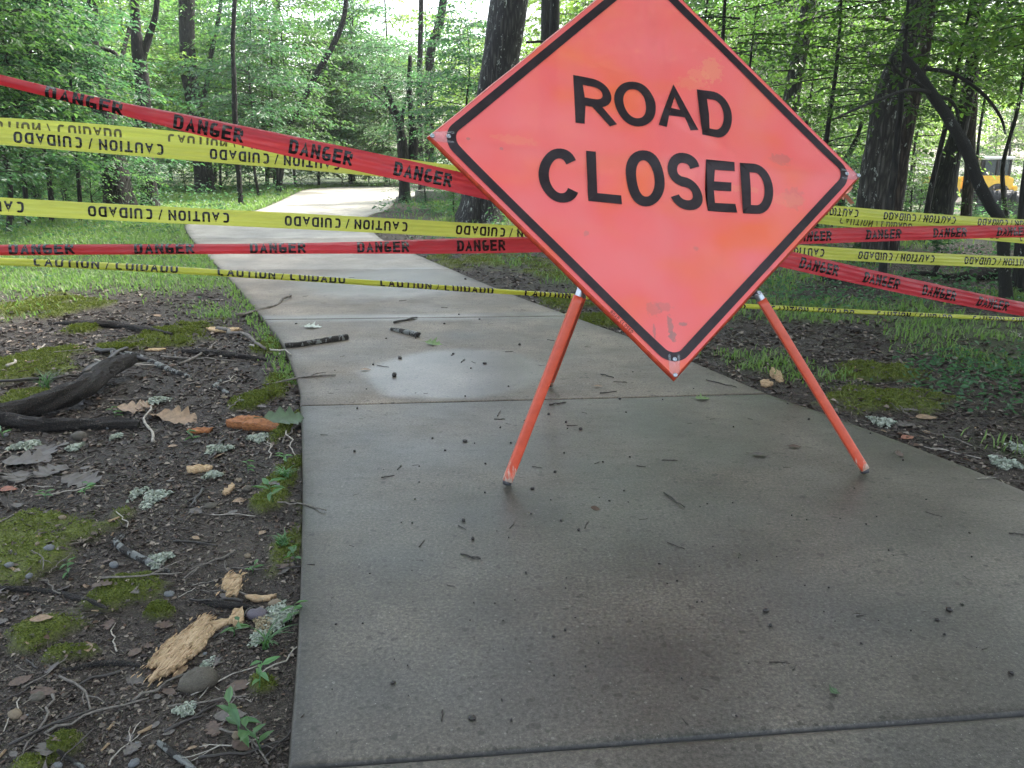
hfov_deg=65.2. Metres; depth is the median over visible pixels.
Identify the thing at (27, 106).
tree
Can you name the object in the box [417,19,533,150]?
tree
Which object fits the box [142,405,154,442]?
twig
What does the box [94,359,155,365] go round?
twig
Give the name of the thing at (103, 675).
twig
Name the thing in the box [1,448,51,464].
leaf
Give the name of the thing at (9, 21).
tree
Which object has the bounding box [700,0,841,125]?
tree
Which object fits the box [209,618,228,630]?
wood splinter
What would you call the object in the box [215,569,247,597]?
wood splinter
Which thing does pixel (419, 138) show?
shrub
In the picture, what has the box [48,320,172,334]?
buried root
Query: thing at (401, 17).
tree
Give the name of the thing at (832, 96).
tree
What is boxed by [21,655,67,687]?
twig
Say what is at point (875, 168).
tree
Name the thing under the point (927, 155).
tree
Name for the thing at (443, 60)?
tree
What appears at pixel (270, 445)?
twig
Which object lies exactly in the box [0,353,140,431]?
dead limb
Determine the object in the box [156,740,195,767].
stick
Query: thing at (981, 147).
tree
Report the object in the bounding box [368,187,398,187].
kerb
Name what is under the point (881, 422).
lichen
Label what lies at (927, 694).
path
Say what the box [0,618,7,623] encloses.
leaf
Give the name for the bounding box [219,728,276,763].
twig
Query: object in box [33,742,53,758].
leaf
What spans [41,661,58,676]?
leaf
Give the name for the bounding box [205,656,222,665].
leaf
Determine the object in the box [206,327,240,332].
wood chip
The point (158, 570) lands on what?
twig
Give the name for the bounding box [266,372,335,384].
twig
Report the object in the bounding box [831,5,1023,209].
tree
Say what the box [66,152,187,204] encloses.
shrub
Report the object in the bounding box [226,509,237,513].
leaf
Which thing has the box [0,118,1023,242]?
caution tape
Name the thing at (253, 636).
lichen
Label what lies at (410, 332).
stick
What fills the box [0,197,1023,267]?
caution tape
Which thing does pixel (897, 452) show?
leaf
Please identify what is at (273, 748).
twig
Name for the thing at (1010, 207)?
shrub
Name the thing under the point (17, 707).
twig
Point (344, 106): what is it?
shrub
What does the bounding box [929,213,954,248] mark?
weed
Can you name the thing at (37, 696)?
stone
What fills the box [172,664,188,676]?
leaf
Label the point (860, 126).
tree
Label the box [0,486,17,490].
leaf
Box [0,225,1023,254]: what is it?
danger tape
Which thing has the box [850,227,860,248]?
weed
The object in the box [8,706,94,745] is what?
twig
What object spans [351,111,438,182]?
shrub
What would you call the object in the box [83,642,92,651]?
leaf
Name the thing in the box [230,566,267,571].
twig
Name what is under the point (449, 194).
shrub
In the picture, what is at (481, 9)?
sky
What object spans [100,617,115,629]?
leaf
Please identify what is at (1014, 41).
tree
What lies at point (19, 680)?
leaf
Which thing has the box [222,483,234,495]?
wood chip
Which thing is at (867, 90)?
tree
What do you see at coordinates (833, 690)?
leaf
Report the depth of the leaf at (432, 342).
5.17 m
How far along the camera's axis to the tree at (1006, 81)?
14.32 m
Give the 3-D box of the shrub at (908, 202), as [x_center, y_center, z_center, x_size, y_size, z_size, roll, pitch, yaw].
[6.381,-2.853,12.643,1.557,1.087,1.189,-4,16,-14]
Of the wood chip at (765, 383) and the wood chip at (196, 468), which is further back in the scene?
the wood chip at (765, 383)
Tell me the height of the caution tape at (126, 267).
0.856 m
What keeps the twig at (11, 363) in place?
on the ground at (56, 557)
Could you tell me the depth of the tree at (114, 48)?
17.89 m
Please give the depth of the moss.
4.15 m
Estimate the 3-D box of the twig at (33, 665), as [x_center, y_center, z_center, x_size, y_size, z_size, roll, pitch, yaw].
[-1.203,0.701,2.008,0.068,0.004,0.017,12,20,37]
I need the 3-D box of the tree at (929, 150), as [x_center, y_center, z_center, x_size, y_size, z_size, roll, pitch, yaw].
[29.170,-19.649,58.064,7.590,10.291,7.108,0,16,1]
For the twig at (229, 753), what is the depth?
1.68 m
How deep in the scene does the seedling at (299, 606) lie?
2.17 m
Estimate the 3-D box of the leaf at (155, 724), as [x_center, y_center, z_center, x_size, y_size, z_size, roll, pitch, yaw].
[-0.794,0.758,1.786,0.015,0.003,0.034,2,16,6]
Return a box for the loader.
[921,156,1017,201]
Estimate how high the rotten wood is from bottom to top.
0.044 m
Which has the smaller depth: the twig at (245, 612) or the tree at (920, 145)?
the twig at (245, 612)
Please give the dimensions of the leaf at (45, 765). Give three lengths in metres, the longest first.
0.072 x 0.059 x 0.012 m
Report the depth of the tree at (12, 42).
11.73 m
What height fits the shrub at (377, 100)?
5.920 m
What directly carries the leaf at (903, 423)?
on the ground at (56, 557)
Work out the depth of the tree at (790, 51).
21.84 m
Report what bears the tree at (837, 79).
on the ground at (56, 557)
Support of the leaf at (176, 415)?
on the ground at (56, 557)
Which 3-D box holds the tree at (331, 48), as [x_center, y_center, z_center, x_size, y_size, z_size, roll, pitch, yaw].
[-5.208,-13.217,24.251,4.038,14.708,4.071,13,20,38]
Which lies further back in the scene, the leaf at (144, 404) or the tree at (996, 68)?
the tree at (996, 68)
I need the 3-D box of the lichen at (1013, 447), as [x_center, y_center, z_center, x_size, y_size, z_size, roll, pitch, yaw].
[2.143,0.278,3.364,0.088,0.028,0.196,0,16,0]
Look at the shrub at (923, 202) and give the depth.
27.30 m
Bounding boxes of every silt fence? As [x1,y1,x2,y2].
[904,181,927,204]
[974,185,1019,216]
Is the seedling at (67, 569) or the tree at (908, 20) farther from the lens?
the tree at (908, 20)
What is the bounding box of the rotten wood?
[226,415,278,431]
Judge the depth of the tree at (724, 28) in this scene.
8.51 m
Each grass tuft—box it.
[26,365,77,387]
[250,617,297,649]
[268,528,290,545]
[273,465,298,477]
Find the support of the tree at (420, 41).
on the ground at (56, 557)
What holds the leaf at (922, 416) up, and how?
on the ground at (56, 557)
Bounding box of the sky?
[6,0,1023,159]
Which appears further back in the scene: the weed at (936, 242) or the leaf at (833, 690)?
the weed at (936, 242)
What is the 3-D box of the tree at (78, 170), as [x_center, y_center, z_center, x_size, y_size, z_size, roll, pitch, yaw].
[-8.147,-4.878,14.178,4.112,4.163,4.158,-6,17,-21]
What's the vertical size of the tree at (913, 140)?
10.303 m
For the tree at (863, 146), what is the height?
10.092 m
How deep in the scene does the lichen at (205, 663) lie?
1.99 m
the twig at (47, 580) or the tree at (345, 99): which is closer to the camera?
the twig at (47, 580)
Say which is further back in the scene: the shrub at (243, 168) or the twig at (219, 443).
the shrub at (243, 168)
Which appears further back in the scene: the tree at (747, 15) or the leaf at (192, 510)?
the tree at (747, 15)
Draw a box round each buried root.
[0,586,108,609]
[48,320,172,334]
[60,660,148,672]
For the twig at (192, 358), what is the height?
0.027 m
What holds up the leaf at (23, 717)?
on the ground at (56, 557)
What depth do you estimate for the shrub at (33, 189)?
14.94 m
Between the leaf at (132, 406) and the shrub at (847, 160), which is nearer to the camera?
the leaf at (132, 406)
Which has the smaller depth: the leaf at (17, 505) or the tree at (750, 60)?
the leaf at (17, 505)
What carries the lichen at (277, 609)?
on the ground at (56, 557)
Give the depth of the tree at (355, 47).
36.69 m
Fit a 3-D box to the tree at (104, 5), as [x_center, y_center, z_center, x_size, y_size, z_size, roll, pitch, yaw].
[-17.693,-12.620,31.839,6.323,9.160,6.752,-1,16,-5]
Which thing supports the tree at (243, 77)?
on the ground at (56, 557)
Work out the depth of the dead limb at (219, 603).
2.24 m
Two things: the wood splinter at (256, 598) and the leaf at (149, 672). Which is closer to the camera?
the leaf at (149, 672)
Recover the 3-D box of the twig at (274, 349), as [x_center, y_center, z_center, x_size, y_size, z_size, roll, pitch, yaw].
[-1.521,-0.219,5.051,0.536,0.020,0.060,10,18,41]
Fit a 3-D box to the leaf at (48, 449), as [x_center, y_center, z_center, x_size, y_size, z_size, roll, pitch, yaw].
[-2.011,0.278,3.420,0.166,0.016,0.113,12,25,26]
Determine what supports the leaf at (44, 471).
on the ground at (56, 557)
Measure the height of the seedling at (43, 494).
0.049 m
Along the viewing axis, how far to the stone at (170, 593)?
2.30 m
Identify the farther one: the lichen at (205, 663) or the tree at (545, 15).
the tree at (545, 15)
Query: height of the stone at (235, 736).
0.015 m
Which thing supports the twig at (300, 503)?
on the path
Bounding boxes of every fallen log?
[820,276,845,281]
[944,267,1012,280]
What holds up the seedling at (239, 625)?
on the ground at (56, 557)
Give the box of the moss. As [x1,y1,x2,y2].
[0,253,959,767]
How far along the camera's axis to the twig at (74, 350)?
4.99 m
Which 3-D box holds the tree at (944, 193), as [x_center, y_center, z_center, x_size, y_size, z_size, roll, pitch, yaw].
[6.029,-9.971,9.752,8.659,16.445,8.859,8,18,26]
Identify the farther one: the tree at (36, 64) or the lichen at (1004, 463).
the tree at (36, 64)
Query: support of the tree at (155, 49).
on the ground at (56, 557)
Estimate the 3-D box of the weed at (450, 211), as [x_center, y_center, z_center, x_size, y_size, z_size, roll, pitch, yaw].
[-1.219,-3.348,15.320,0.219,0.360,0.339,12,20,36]
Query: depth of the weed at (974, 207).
14.72 m
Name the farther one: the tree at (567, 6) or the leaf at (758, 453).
the tree at (567, 6)
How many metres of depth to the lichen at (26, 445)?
3.45 m
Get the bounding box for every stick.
[56,749,85,767]
[113,533,170,572]
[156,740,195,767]
[211,378,222,387]
[217,385,229,393]
[285,334,348,347]
[389,328,420,337]
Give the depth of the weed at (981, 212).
13.87 m
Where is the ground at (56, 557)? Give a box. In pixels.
[0,157,1023,767]
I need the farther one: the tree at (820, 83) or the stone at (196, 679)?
the tree at (820, 83)
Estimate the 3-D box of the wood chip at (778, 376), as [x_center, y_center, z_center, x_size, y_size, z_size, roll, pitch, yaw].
[1.484,-0.053,4.511,0.138,0.037,0.235,-6,17,-19]
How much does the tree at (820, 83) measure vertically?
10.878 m
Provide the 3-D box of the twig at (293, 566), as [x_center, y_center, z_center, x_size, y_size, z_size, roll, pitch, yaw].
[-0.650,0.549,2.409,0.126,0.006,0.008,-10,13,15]
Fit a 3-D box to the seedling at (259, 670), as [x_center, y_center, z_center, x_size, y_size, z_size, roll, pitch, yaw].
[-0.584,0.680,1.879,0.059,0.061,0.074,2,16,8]
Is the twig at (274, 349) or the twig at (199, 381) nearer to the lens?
the twig at (199, 381)
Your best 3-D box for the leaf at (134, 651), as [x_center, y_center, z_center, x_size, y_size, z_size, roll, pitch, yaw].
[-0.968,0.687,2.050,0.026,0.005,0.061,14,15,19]
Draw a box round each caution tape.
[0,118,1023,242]
[0,127,1023,225]
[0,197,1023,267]
[0,257,1023,321]
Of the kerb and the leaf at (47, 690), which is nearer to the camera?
the leaf at (47, 690)
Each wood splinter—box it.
[130,612,216,685]
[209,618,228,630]
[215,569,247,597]
[228,606,243,628]
[245,593,276,601]
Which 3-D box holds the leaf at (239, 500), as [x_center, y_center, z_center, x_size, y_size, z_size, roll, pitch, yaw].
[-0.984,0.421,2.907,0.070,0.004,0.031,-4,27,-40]
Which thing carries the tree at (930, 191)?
on the ground at (56, 557)
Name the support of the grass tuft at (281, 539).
on the ground at (56, 557)
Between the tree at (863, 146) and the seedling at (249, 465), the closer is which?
the seedling at (249, 465)
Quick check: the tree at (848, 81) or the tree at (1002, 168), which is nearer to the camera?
the tree at (1002, 168)
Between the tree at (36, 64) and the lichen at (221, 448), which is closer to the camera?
the lichen at (221, 448)
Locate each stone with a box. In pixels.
[4,562,13,567]
[7,708,21,719]
[25,573,32,578]
[28,691,45,701]
[43,544,54,550]
[51,762,62,767]
[58,515,65,519]
[70,431,86,439]
[109,561,118,567]
[128,758,139,767]
[164,590,174,596]
[177,666,219,694]
[203,502,216,508]
[232,731,238,739]
[242,485,251,491]
[244,553,250,557]
[245,607,267,619]
[267,598,282,605]
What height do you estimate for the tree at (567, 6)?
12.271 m
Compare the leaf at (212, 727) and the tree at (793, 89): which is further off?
the tree at (793, 89)
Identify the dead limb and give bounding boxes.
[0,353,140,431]
[122,351,191,377]
[181,348,266,360]
[199,599,257,609]
[903,265,943,277]
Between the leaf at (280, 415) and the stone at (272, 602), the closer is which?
the stone at (272, 602)
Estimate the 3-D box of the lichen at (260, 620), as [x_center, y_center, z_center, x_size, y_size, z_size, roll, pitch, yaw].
[-0.657,0.645,2.140,0.098,0.021,0.128,0,16,0]
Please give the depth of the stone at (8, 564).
2.41 m
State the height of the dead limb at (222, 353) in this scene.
0.050 m
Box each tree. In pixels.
[0,0,149,233]
[0,0,154,192]
[0,0,164,221]
[0,0,171,201]
[0,0,172,220]
[0,0,203,225]
[0,5,88,186]
[0,11,132,196]
[14,1,41,199]
[19,0,221,171]
[25,0,125,181]
[28,0,223,171]
[46,0,222,166]
[69,0,230,188]
[84,0,137,204]
[99,0,221,180]
[120,0,274,172]
[121,0,160,205]
[129,0,264,174]
[129,0,319,189]
[130,0,354,195]
[153,10,245,181]
[168,0,357,190]
[178,0,222,192]
[182,0,337,186]
[196,2,330,184]
[203,0,377,186]
[207,39,269,176]
[230,0,243,203]
[241,24,395,184]
[244,0,447,183]
[269,0,277,177]
[277,0,347,191]
[280,1,417,181]
[295,0,408,180]
[306,44,398,179]
[307,0,469,181]
[327,31,428,202]
[354,0,530,196]
[370,13,525,162]
[377,2,468,164]
[405,0,539,123]
[414,32,482,148]
[416,0,423,189]
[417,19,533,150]
[425,0,446,162]
[436,31,483,103]
[453,0,528,222]
[520,0,721,59]
[524,0,581,57]
[526,0,559,43]
[533,1,732,47]
[540,0,549,43]
[560,0,581,17]
[560,0,850,80]
[689,0,787,76]
[691,0,836,94]
[693,0,903,171]
[696,0,952,120]
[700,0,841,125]
[710,0,1006,228]
[711,0,891,141]
[719,0,944,155]
[720,0,880,200]
[729,0,1023,272]
[753,0,887,171]
[753,0,1000,118]
[761,0,911,185]
[766,0,1023,241]
[775,0,936,147]
[781,20,964,205]
[783,0,901,113]
[802,0,1022,209]
[814,47,954,188]
[828,3,957,198]
[830,7,932,192]
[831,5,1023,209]
[832,49,1013,299]
[835,5,937,184]
[855,0,927,263]
[859,0,1023,162]
[864,0,1023,115]
[871,0,1023,77]
[889,0,935,250]
[892,1,1023,218]
[908,88,937,174]
[909,3,1002,181]
[911,0,1023,108]
[916,36,1023,180]
[930,1,980,214]
[960,58,1023,176]
[960,68,978,215]
[976,29,1023,177]
[978,58,1023,183]
[979,44,1023,184]
[990,2,1023,69]
[1012,163,1023,292]
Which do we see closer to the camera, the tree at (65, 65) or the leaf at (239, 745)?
the leaf at (239, 745)
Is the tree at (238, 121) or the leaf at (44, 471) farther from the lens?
the tree at (238, 121)
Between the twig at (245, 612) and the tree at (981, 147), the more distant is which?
the tree at (981, 147)
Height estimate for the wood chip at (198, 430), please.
0.019 m
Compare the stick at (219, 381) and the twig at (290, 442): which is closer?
the twig at (290, 442)
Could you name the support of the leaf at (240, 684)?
on the ground at (56, 557)
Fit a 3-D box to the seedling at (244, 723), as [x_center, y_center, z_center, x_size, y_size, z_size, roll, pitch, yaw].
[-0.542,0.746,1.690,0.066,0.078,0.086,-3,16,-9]
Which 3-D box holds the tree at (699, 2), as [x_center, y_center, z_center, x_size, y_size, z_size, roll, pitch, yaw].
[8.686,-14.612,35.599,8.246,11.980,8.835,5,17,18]
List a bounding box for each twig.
[0,374,80,382]
[3,684,35,701]
[3,697,20,731]
[5,344,45,366]
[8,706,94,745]
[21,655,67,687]
[22,693,55,751]
[25,658,38,668]
[31,550,51,569]
[39,578,60,593]
[43,697,148,734]
[45,485,104,495]
[50,347,96,352]
[51,454,94,469]
[55,666,132,694]
[58,675,104,716]
[60,727,95,760]
[81,346,128,373]
[93,347,148,360]
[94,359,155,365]
[101,572,181,578]
[108,721,140,765]
[110,623,117,651]
[114,397,150,400]
[132,661,224,700]
[133,559,182,590]
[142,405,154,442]
[160,355,236,361]
[163,704,217,732]
[168,693,249,707]
[172,540,216,545]
[179,341,216,364]
[182,376,218,385]
[182,737,258,760]
[183,549,235,578]
[187,487,203,507]
[189,597,243,602]
[191,665,257,695]
[198,738,289,759]
[201,589,246,594]
[209,438,226,458]
[212,513,252,515]
[213,607,252,637]
[215,326,266,349]
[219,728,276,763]
[221,684,235,724]
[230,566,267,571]
[235,293,291,315]
[246,647,296,684]
[249,344,291,354]
[264,714,303,756]
[265,440,272,457]
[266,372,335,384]
[277,501,326,510]
[277,564,314,569]
[282,422,300,443]
[285,430,294,454]
[393,317,417,322]
[461,553,480,558]
[663,492,684,507]
[706,379,735,386]
[833,324,867,330]
[921,429,971,445]
[924,446,980,458]
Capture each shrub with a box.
[0,104,79,230]
[0,146,73,220]
[0,149,90,218]
[0,150,99,200]
[5,147,100,201]
[38,151,162,202]
[39,156,172,202]
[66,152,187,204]
[89,156,167,205]
[128,158,191,199]
[153,126,219,191]
[154,51,269,183]
[197,163,279,191]
[251,83,361,183]
[261,77,371,183]
[296,107,381,183]
[299,37,415,184]
[305,37,424,183]
[316,23,445,186]
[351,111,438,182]
[355,59,473,200]
[417,142,450,164]
[427,188,460,211]
[813,153,860,228]
[823,135,918,206]
[902,170,971,212]
[905,170,962,212]
[998,197,1017,218]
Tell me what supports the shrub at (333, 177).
on the ground at (56, 557)
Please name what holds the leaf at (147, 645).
on the ground at (56, 557)
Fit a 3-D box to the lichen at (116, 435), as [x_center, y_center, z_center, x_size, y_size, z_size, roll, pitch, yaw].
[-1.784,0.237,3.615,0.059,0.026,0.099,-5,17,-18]
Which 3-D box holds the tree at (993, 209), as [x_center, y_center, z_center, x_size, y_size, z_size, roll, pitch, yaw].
[3.073,-1.464,6.175,2.325,2.105,0.577,-7,17,-24]
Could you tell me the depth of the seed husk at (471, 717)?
1.74 m
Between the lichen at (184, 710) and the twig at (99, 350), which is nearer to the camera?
the lichen at (184, 710)
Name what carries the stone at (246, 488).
on the ground at (56, 557)
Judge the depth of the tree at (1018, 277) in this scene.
7.12 m
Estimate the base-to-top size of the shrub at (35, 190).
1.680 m
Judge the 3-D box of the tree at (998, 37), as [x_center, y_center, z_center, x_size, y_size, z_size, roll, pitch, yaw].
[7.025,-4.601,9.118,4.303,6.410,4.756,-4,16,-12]
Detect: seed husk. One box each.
[468,714,475,719]
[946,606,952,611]
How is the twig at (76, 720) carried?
on the ground at (56, 557)
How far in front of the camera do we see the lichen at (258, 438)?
3.55 m
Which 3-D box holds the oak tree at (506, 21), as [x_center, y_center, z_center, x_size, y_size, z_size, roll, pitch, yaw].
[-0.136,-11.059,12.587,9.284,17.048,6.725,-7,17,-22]
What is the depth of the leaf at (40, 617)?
2.15 m
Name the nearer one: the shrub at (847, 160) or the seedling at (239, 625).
the seedling at (239, 625)
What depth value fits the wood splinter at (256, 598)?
2.28 m
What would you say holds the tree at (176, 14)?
on the ground at (56, 557)
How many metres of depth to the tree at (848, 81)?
36.83 m
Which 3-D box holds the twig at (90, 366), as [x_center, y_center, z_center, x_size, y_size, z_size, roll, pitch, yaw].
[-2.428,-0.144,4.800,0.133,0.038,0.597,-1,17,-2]
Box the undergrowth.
[0,175,1023,414]
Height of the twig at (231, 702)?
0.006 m
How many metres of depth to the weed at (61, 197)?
19.69 m
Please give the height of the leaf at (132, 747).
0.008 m
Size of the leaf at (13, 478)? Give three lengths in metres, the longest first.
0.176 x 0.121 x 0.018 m
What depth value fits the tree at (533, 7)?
23.54 m
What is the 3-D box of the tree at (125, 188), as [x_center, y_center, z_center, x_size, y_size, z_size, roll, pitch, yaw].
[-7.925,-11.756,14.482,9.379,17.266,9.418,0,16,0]
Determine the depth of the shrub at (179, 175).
26.97 m
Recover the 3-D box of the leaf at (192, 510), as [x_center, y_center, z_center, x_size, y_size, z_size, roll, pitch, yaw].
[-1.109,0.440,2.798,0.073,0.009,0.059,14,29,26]
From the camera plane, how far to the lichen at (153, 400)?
4.09 m
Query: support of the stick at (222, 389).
on the ground at (56, 557)
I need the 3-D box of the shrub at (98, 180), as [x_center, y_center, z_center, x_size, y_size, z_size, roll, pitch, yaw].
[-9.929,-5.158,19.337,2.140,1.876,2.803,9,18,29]
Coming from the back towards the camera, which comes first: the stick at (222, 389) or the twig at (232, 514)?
the stick at (222, 389)
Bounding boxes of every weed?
[53,183,73,200]
[419,193,428,209]
[426,202,445,217]
[440,199,454,216]
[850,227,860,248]
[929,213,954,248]
[929,239,946,250]
[960,191,978,216]
[972,200,1003,217]
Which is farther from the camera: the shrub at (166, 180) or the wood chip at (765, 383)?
the shrub at (166, 180)
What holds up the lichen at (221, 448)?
on the ground at (56, 557)
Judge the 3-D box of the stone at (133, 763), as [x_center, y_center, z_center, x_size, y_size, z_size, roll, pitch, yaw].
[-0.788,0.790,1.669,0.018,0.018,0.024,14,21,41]
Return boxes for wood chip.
[137,725,156,733]
[145,348,165,351]
[186,464,212,473]
[187,427,212,433]
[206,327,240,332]
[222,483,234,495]
[760,379,772,387]
[770,367,783,382]
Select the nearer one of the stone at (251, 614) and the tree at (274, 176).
the stone at (251, 614)
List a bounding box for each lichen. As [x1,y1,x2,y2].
[5,439,42,450]
[63,442,84,451]
[109,432,123,440]
[126,486,148,502]
[138,489,173,509]
[145,396,173,404]
[147,551,175,568]
[171,700,196,717]
[200,655,215,666]
[201,470,223,478]
[204,444,234,454]
[246,432,268,443]
[247,630,269,646]
[252,612,284,632]
[255,600,298,634]
[865,416,896,428]
[988,454,1023,469]
[1004,441,1023,453]
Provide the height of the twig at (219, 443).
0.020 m
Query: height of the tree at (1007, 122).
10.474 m
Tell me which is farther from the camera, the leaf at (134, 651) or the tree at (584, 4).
the tree at (584, 4)
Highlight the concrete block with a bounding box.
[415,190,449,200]
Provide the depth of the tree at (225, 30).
21.98 m
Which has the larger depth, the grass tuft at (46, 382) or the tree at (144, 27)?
the tree at (144, 27)
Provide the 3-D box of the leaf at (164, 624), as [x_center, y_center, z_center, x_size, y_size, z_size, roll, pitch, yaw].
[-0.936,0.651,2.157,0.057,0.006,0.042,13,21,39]
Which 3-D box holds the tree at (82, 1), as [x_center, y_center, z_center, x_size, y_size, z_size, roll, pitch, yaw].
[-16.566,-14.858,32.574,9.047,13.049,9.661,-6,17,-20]
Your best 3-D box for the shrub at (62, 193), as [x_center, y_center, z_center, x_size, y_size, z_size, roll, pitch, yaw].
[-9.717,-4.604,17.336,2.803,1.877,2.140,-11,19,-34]
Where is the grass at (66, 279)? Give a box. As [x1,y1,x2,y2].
[0,183,1023,457]
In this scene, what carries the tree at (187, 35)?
on the ground at (56, 557)
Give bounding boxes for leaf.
[0,470,32,485]
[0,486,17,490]
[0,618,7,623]
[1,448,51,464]
[3,675,32,687]
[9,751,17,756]
[11,503,22,507]
[11,594,18,600]
[20,713,26,719]
[25,463,68,479]
[25,614,53,621]
[25,686,56,695]
[30,444,59,454]
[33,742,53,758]
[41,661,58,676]
[42,760,61,767]
[55,470,101,487]
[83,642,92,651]
[87,579,112,586]
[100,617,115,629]
[108,399,149,413]
[121,673,144,685]
[122,741,142,756]
[124,733,134,741]
[125,646,142,657]
[140,400,154,407]
[144,642,153,647]
[144,668,156,678]
[148,405,196,424]
[152,720,159,727]
[153,693,161,698]
[154,620,176,627]
[160,688,175,694]
[162,729,176,734]
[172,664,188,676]
[189,506,202,514]
[203,721,222,736]
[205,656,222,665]
[207,709,247,720]
[218,680,247,690]
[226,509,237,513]
[227,739,250,750]
[231,498,246,501]
[254,406,303,423]
[276,563,290,568]
[278,568,288,574]
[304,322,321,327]
[423,337,442,344]
[696,393,708,398]
[751,452,768,455]
[829,684,840,693]
[895,420,915,426]
[895,450,903,456]
[900,435,913,438]
[910,414,935,418]
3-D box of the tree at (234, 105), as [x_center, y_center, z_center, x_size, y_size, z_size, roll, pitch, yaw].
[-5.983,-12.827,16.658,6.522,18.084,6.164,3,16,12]
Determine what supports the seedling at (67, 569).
on the ground at (56, 557)
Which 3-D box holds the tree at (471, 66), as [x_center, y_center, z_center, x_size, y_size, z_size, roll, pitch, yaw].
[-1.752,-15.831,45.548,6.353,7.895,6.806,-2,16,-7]
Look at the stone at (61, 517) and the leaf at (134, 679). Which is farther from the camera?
the stone at (61, 517)
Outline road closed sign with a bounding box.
[426,0,868,485]
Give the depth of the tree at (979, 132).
18.00 m
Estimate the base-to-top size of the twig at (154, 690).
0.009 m
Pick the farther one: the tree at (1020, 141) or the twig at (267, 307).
the tree at (1020, 141)
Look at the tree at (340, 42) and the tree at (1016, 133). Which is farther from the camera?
the tree at (1016, 133)
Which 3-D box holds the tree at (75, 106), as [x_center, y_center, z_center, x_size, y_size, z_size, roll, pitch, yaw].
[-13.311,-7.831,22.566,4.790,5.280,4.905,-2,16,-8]
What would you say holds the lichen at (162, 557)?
on the stick at (130, 552)
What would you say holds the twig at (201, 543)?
on the ground at (56, 557)
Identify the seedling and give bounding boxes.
[34,489,54,498]
[59,557,75,578]
[78,481,94,493]
[106,406,121,414]
[184,428,200,440]
[216,686,260,746]
[220,616,250,636]
[240,717,273,749]
[242,460,254,470]
[245,559,262,572]
[250,656,279,686]
[251,477,284,500]
[274,452,292,462]
[281,600,307,622]
[282,544,300,560]
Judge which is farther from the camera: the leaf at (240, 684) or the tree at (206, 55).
the tree at (206, 55)
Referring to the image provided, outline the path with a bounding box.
[185,186,1023,767]
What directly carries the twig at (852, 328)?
on the ground at (56, 557)
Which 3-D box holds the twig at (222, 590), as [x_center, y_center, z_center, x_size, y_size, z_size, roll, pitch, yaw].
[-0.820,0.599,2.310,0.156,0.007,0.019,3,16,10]
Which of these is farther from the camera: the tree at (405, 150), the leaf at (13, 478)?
the tree at (405, 150)
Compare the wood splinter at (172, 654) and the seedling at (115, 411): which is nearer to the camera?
the wood splinter at (172, 654)
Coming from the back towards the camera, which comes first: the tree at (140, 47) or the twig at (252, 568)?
the tree at (140, 47)
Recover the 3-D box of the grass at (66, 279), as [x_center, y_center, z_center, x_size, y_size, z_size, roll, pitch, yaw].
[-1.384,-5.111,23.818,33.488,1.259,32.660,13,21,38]
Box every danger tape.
[0,75,1023,315]
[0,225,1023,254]
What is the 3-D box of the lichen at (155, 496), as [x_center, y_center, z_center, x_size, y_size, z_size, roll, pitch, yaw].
[-1.299,0.418,2.897,0.107,0.026,0.184,0,16,0]
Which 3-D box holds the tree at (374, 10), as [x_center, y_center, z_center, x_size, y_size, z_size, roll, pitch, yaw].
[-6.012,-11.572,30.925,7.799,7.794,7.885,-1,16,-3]
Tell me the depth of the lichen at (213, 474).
3.11 m
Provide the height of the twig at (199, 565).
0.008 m
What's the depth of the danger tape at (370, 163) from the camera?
2.78 m
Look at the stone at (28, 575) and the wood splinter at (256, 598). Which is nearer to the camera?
the wood splinter at (256, 598)
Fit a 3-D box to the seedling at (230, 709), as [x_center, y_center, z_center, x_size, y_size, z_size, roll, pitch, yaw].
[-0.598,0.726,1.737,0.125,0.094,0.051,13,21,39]
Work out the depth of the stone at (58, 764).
1.66 m
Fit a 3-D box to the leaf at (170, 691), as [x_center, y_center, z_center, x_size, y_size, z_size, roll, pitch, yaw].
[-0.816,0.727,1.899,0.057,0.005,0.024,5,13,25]
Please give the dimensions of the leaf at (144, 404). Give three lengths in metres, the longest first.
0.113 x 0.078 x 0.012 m
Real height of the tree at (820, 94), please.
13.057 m
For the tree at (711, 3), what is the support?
on the ground at (56, 557)
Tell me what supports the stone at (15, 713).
on the ground at (56, 557)
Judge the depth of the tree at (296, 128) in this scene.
25.01 m
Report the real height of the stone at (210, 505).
0.021 m
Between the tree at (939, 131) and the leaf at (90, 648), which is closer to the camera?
the leaf at (90, 648)
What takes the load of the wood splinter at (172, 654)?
on the ground at (56, 557)
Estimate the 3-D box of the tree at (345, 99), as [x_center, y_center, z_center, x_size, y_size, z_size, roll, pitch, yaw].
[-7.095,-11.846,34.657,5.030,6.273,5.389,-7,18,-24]

